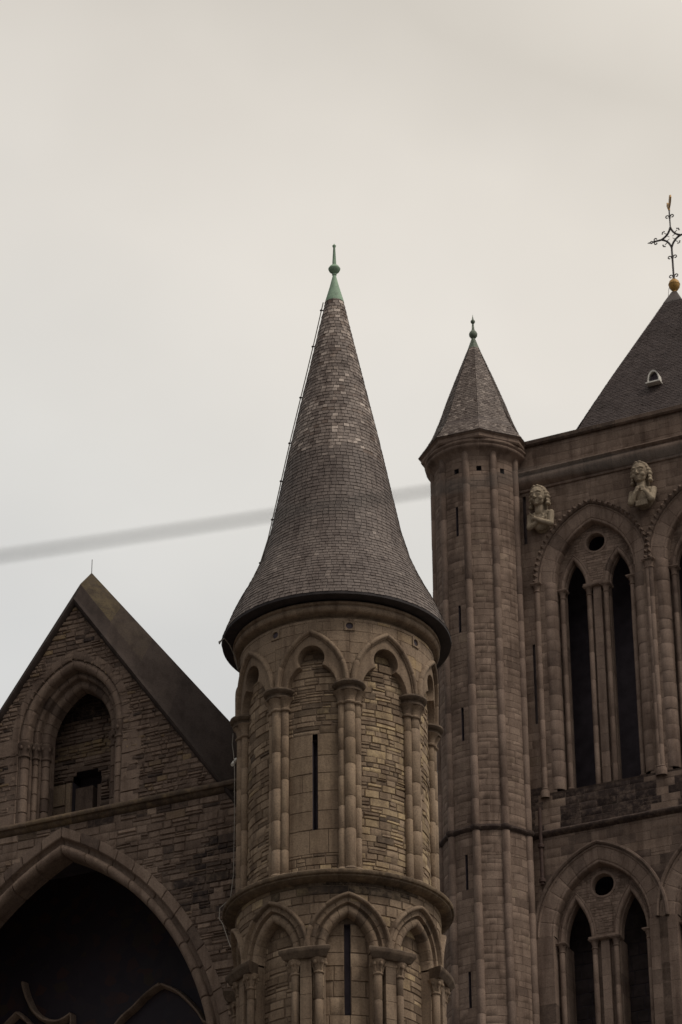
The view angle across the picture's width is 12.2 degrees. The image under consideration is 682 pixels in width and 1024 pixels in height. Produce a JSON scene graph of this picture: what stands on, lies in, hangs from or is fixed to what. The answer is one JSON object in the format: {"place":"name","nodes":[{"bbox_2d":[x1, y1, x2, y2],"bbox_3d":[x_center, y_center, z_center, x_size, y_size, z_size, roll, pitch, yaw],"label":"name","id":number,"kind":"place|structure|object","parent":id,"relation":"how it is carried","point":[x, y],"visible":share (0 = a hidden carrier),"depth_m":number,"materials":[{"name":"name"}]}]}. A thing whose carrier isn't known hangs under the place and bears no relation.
{"place":"outdoors","nodes":[
{"label":"outdoors","id":0,"kind":"place"},
{"bbox_2d":[0,448,681,557],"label":"overhead wire","id":1,"kind":"object","parent":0,"point":[159,532],"visible":1,"depth_m":6.78,"materials":[{"name":"black metal"}]},
{"bbox_2d":[0,0,681,720],"label":"sky","id":2,"kind":"structure","parent":0,"point":[180,180],"materials":[{"name":"white"}]},
{"label":"ground","id":3,"kind":"structure","parent":0,"visible":0},
{"bbox_2d":[0,568,236,1023],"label":"gable wall","id":4,"kind":"structure","parent":3,"relation":"on","point":[117,843],"depth_m":65.22,"materials":[{"name":"stone"}]},
{"bbox_2d":[71,768,101,817],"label":"small window","id":5,"kind":"structure","parent":4,"relation":"in","point":[88,796],"depth_m":66.37,"materials":[{"name":"glass"}]},
{"bbox_2d":[221,244,454,1023],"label":"round turret","id":6,"kind":"object","parent":3,"relation":"on","point":[338,907],"visible":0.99,"depth_m":61.13,"materials":[{"name":"stone"}]},
{"bbox_2d":[218,302,323,946],"bbox_3d":[-1.464,2.045,64.104,2.132,14.857,0.930,11,-31,-19],"label":"lightning cable","id":7,"kind":"object","parent":6,"relation":"attached to","point":[219,642],"visible":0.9,"depth_m":64.88,"materials":[{"name":"metal"}]},
{"bbox_2d":[312,740,317,829],"bbox_3d":[-0.465,5.201,60.436,0.099,1.860,0.204,-7,-30,12],"label":"slit window","id":8,"kind":"structure","parent":6,"relation":"in","point":[314,742],"depth_m":60.54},
{"bbox_2d":[344,924,350,1014],"bbox_3d":[0.113,8.427,58.622,0.115,1.770,0.144,2,-29,-5],"label":"slit window","id":9,"kind":"structure","parent":6,"relation":"in","point":[347,957],"depth_m":58.69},
{"bbox_2d":[418,315,539,1023],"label":"stair turret","id":10,"kind":"object","parent":3,"relation":"on","point":[486,863],"visible":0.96,"depth_m":83.11,"materials":[{"name":"stone"}]},
{"bbox_2d":[456,507,458,535],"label":"slit window","id":11,"kind":"structure","parent":10,"relation":"in","point":[457,526],"depth_m":85.87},
{"bbox_2d":[458,605,460,632],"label":"slit window","id":12,"kind":"structure","parent":10,"relation":"in","point":[459,607],"depth_m":84.49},
{"bbox_2d":[461,707,463,740],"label":"slit window","id":13,"kind":"structure","parent":10,"relation":"in","point":[462,709],"depth_m":83.01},
{"bbox_2d":[465,855,468,889],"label":"slit window","id":14,"kind":"structure","parent":10,"relation":"in","point":[466,856],"depth_m":80.96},
{"bbox_2d":[468,972,471,1007],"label":"slit window","id":15,"kind":"structure","parent":10,"relation":"in","point":[469,973],"depth_m":79.35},
{"bbox_2d":[518,291,681,1023],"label":"belfry tower","id":16,"kind":"structure","parent":3,"relation":"on","point":[602,578],"depth_m":83.28,"materials":[{"name":"stone"}]},
{"bbox_2d":[527,484,553,533],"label":"carved bust","id":17,"kind":"object","parent":16,"relation":"on","point":[540,519],"visible":1,"depth_m":85.94,"materials":[{"name":"stone"}]},
{"bbox_2d":[538,808,545,885],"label":"downpipe","id":18,"kind":"object","parent":16,"relation":"attached to","point":[542,880],"visible":1,"depth_m":81.46,"materials":[{"name":"brown metal"}]},
{"bbox_2d":[628,460,656,509],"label":"carved bust","id":19,"kind":"object","parent":16,"relation":"attached to","point":[642,495],"visible":1,"depth_m":84.84,"materials":[{"name":"stone"}]},
{"bbox_2d":[647,195,681,291],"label":"roof cross","id":20,"kind":"object","parent":16,"relation":"on","point":[674,284],"visible":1,"depth_m":93.19,"materials":[{"name":"metal"}]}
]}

